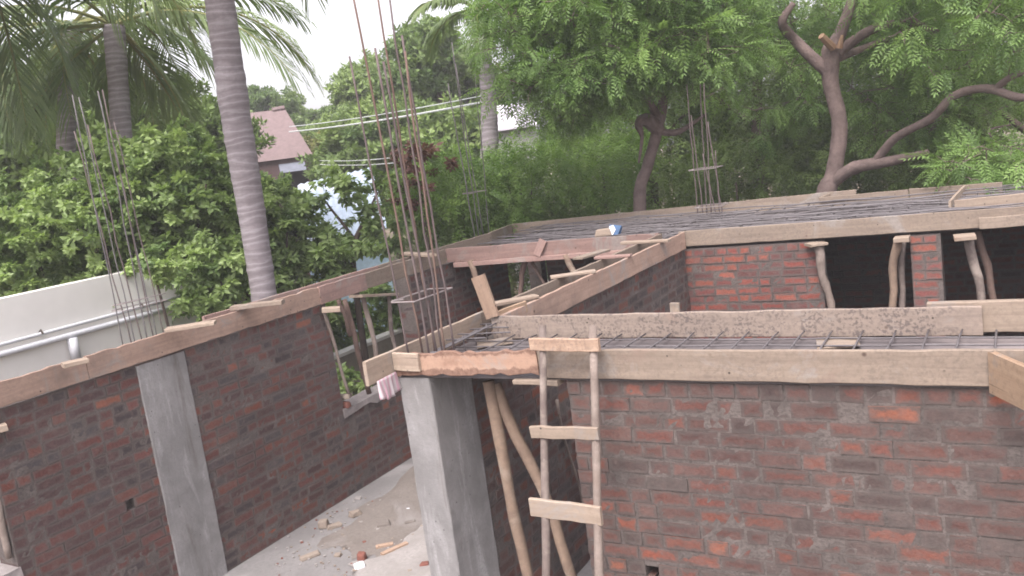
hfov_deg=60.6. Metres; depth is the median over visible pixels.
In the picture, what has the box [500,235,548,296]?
shrub
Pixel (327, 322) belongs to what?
prop pole
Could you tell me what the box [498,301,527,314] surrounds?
cleat
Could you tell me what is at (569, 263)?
prop pole
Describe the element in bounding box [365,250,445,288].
formwork board
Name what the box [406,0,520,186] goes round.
coconut palm
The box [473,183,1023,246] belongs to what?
rebar mesh
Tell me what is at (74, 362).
loose plank
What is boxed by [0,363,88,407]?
formwork board
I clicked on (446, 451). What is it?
concrete column
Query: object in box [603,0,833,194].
dense tree
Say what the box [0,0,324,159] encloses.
coconut palm
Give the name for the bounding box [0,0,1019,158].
sky
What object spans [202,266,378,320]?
formwork board
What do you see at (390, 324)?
prop pole
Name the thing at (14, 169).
tree
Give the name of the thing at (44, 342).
water pipe
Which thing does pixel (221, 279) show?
sapling
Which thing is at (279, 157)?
house
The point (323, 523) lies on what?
rubble chunk
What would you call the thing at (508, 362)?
formwork board
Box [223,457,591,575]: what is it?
floor
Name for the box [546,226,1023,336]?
brick wall
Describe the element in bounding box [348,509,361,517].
rubble chunk
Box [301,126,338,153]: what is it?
tree
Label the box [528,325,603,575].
ladder
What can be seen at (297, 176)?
window
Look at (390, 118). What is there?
overhead cable
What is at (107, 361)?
formwork board
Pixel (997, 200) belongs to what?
formwork board
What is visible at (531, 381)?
loose plank
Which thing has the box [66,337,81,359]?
drain pipe
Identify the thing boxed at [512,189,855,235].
formwork board
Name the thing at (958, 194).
formwork board
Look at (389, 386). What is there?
cloth
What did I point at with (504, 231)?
formwork board
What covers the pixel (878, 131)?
dense tree
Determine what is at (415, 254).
loose plank
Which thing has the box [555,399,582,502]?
prop pole
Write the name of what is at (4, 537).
prop pole
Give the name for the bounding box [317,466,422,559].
sand
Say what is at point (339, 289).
formwork board
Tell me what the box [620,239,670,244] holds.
loose plank
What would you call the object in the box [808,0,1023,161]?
dense tree
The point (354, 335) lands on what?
prop pole
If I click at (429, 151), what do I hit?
russet shrub
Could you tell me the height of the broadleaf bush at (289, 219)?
4.016 m
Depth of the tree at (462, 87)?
28.62 m
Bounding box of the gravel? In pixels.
[274,494,422,575]
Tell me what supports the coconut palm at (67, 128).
on the ground
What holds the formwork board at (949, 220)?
on the brick wall at (760, 276)
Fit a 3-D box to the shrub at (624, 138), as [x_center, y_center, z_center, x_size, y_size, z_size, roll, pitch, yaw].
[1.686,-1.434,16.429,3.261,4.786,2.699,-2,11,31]
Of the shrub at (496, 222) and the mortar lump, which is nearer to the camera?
the mortar lump
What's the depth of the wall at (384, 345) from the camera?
13.82 m
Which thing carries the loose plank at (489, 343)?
on the soffit sheet at (861, 341)
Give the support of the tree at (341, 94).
on the ground
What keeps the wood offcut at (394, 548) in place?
on the floor
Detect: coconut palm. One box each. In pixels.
[0,0,211,158]
[0,0,214,229]
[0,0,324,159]
[115,0,330,301]
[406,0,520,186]
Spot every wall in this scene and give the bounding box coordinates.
[0,260,547,575]
[0,261,196,562]
[334,327,403,400]
[472,250,693,575]
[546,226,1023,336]
[566,380,1023,575]
[685,231,945,338]
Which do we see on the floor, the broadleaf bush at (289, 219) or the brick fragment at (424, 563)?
the brick fragment at (424, 563)
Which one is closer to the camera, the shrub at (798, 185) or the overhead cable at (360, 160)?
the shrub at (798, 185)
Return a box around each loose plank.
[61,357,88,368]
[164,320,216,332]
[230,299,285,310]
[401,251,436,256]
[471,273,499,319]
[477,337,512,348]
[495,294,539,306]
[512,378,564,386]
[533,238,546,256]
[550,269,595,278]
[573,249,610,259]
[594,254,632,259]
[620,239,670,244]
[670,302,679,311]
[816,339,859,348]
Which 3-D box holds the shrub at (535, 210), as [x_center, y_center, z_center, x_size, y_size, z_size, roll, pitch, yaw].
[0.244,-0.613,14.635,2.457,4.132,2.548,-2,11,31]
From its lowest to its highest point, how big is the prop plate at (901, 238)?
0.049 m
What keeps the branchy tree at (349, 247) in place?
on the ground
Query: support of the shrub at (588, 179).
on the ground
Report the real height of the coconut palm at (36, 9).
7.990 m
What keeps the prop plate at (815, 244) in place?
on the prop pole at (820, 266)
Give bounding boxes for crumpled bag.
[353,561,365,569]
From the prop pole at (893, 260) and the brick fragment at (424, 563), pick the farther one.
the prop pole at (893, 260)
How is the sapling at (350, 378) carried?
on the ground
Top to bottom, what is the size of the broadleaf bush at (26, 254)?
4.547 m
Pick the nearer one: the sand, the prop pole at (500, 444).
the prop pole at (500, 444)
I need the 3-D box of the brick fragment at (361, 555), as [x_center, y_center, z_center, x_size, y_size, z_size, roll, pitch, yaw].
[-1.351,2.409,7.870,0.082,0.077,0.076,-6,9,14]
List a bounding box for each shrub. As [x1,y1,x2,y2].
[371,152,518,287]
[376,131,522,251]
[383,139,458,249]
[407,169,565,273]
[453,128,593,241]
[459,122,638,279]
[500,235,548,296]
[523,103,671,217]
[625,128,842,209]
[756,121,978,198]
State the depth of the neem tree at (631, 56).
11.66 m
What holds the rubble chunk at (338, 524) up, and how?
on the floor
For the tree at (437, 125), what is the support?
on the ground
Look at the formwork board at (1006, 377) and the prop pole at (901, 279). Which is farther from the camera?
the prop pole at (901, 279)
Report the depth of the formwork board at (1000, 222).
7.97 m
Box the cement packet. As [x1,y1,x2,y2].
[609,225,621,234]
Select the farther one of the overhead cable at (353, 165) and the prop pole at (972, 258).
the overhead cable at (353, 165)
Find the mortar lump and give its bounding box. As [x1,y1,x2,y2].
[341,393,351,398]
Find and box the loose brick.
[342,401,350,408]
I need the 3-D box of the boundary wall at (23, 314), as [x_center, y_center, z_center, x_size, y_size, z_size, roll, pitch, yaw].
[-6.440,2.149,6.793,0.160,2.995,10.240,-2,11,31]
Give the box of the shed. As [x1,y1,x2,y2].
[497,103,548,290]
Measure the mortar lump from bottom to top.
0.047 m
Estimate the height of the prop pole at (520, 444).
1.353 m
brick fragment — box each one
[357,551,366,560]
[419,561,428,565]
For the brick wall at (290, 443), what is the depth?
8.05 m
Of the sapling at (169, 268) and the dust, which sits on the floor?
the dust
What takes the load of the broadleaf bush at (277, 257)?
on the ground
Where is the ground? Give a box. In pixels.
[241,112,1023,303]
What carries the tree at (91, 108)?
on the ground
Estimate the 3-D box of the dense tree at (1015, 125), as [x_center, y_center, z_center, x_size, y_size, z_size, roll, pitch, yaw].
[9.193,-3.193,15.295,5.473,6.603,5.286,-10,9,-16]
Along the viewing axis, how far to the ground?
49.17 m
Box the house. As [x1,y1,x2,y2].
[240,105,311,301]
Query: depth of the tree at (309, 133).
37.18 m
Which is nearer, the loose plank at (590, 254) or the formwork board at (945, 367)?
the formwork board at (945, 367)
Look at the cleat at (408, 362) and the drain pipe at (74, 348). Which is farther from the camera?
the drain pipe at (74, 348)
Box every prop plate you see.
[0,422,7,432]
[322,306,339,312]
[349,293,398,297]
[804,241,827,246]
[893,235,910,242]
[953,233,976,241]
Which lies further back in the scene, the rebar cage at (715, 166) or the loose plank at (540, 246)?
the rebar cage at (715, 166)
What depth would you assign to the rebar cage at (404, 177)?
5.39 m
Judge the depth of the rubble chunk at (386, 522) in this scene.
8.50 m
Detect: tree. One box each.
[0,48,106,271]
[21,52,167,182]
[133,69,276,172]
[247,83,324,133]
[285,158,418,386]
[295,90,525,250]
[297,116,330,142]
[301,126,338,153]
[316,48,405,259]
[349,47,478,221]
[382,11,479,105]
[403,35,508,110]
[446,0,791,211]
[532,11,791,212]
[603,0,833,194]
[617,0,911,208]
[667,0,1023,194]
[725,0,992,178]
[744,0,1023,196]
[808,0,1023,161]
[844,0,1023,191]
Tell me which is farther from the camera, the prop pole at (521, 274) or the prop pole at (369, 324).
the prop pole at (521, 274)
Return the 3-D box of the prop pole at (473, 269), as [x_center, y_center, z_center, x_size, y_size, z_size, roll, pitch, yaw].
[-0.366,0.148,10.977,0.288,1.033,0.089,-2,11,31]
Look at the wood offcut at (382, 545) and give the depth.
8.06 m
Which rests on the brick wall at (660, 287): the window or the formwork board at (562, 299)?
the formwork board at (562, 299)
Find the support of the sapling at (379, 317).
on the ground
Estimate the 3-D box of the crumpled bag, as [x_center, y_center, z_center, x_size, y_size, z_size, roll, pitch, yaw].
[-1.345,2.446,7.718,0.102,0.050,0.090,-11,10,-20]
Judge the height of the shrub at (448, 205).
4.220 m
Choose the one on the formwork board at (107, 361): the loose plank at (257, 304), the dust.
the loose plank at (257, 304)
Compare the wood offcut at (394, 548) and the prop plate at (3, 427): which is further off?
the wood offcut at (394, 548)
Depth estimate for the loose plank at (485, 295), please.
6.12 m
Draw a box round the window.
[279,169,307,197]
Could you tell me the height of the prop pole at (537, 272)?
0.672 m
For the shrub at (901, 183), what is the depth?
14.80 m
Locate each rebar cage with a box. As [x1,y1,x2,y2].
[72,90,166,344]
[348,0,454,352]
[447,42,488,236]
[686,80,728,217]
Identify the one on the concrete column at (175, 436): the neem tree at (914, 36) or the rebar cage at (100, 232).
the rebar cage at (100, 232)
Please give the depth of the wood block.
10.18 m
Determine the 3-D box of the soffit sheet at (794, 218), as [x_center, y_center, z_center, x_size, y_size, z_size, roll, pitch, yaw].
[3.153,-0.754,10.402,7.660,0.016,2.715,-2,11,31]
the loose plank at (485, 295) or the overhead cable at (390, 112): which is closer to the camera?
the loose plank at (485, 295)
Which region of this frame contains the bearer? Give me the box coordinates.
[453,250,620,267]
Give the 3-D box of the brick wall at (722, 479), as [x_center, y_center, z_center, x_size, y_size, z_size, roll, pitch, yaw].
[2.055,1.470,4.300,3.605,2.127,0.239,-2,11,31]
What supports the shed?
on the ground
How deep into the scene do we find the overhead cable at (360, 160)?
21.46 m
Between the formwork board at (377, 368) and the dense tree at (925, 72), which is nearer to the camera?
the formwork board at (377, 368)
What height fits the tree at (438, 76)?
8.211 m
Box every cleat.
[392,352,421,371]
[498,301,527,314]
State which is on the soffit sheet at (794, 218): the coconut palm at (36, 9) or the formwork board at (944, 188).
the formwork board at (944, 188)
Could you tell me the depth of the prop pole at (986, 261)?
8.29 m
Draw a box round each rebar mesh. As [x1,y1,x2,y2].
[430,323,1023,352]
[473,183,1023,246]
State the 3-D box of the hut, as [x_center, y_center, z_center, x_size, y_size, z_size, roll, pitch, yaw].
[-3.329,-0.479,17.945,1.626,3.792,2.850,-9,9,-10]
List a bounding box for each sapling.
[120,238,186,326]
[152,227,250,324]
[325,281,401,352]
[335,361,373,395]
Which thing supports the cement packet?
on the rebar mesh at (585, 230)
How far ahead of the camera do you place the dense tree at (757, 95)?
16.84 m
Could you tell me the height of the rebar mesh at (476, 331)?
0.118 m
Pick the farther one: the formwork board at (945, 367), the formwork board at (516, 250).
the formwork board at (516, 250)
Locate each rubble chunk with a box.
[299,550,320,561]
[318,518,328,528]
[327,521,341,529]
[334,552,342,556]
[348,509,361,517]
[377,519,390,527]
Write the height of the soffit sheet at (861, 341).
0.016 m
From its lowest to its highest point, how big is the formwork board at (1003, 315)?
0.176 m
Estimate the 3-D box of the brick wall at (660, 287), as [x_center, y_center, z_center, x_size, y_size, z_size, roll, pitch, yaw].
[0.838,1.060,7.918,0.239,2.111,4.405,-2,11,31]
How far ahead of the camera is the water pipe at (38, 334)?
9.46 m
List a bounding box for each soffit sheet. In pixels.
[402,336,1023,387]
[510,201,1019,246]
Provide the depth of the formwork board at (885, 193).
10.89 m
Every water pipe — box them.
[0,295,180,346]
[0,304,174,357]
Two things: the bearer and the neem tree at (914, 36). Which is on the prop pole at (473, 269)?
the bearer
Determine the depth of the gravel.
8.21 m
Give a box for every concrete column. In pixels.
[135,351,227,575]
[399,376,499,575]
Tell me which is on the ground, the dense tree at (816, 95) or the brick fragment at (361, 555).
the dense tree at (816, 95)
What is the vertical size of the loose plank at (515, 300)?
0.026 m
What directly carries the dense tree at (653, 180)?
on the ground
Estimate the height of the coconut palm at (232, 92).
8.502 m
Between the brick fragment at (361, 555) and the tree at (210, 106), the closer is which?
the brick fragment at (361, 555)
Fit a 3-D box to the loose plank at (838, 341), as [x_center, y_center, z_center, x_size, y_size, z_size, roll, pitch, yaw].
[1.795,0.301,4.825,0.224,0.015,0.203,-5,9,17]
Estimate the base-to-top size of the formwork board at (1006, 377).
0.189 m
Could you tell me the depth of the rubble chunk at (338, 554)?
8.01 m
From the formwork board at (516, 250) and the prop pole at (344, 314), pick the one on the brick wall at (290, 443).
the prop pole at (344, 314)
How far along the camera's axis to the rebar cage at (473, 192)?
12.87 m
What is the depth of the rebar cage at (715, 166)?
11.71 m
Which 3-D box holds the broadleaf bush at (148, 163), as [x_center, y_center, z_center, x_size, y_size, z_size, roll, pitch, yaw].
[-4.678,0.146,11.805,3.573,4.864,2.888,-2,11,31]
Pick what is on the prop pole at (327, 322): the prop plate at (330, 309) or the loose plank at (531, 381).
the prop plate at (330, 309)
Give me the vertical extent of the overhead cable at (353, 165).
0.252 m
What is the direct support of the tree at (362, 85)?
on the ground
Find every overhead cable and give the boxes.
[289,96,481,126]
[289,101,481,131]
[320,157,391,160]
[320,163,390,165]
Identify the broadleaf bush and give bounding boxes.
[0,155,152,306]
[42,112,274,296]
[138,147,321,312]
[183,172,342,312]
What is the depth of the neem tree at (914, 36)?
12.68 m
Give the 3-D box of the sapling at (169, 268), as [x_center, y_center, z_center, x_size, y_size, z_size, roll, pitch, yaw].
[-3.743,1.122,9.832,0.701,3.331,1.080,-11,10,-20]
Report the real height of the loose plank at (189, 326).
0.035 m
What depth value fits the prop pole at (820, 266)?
8.83 m
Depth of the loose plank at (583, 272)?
7.47 m
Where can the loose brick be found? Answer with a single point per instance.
(347, 404)
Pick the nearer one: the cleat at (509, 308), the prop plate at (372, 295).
the cleat at (509, 308)
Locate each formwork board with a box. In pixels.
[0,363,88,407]
[83,288,320,378]
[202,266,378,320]
[317,273,367,304]
[362,312,482,385]
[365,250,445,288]
[378,232,492,267]
[396,348,539,376]
[445,233,658,262]
[480,234,661,334]
[489,224,512,240]
[491,306,982,338]
[499,232,685,315]
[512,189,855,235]
[537,348,1023,386]
[678,206,1023,245]
[820,189,908,206]
[909,182,1002,199]
[927,299,1023,332]
[948,185,965,207]
[954,193,1023,210]
[979,214,1023,228]
[988,351,1023,409]
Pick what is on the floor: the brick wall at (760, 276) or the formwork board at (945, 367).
the brick wall at (760, 276)
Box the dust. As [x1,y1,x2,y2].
[348,524,430,575]
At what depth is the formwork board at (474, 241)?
11.92 m
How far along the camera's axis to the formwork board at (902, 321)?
5.20 m
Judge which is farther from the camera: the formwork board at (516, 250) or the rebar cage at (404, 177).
the formwork board at (516, 250)
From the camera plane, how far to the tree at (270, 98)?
40.67 m
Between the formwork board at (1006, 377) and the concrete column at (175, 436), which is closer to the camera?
the formwork board at (1006, 377)
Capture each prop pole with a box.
[0,497,11,558]
[323,313,350,395]
[336,299,351,336]
[342,299,371,393]
[361,297,378,356]
[387,296,400,377]
[467,260,492,331]
[483,380,533,575]
[495,382,576,575]
[518,262,527,293]
[530,261,544,283]
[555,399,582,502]
[563,253,575,271]
[814,246,834,307]
[888,243,901,306]
[898,242,905,306]
[964,240,985,299]
[974,231,996,299]
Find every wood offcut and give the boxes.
[376,542,393,548]
[380,541,407,554]
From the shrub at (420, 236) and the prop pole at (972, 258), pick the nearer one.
the prop pole at (972, 258)
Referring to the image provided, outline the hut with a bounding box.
[298,168,393,339]
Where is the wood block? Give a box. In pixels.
[595,228,611,236]
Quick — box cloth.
[377,372,401,399]
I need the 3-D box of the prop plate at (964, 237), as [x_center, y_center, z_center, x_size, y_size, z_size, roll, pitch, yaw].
[4.179,-0.471,8.082,0.182,0.038,0.221,-5,10,25]
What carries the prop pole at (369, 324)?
on the brick wall at (290, 443)
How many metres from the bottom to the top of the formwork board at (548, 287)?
0.176 m

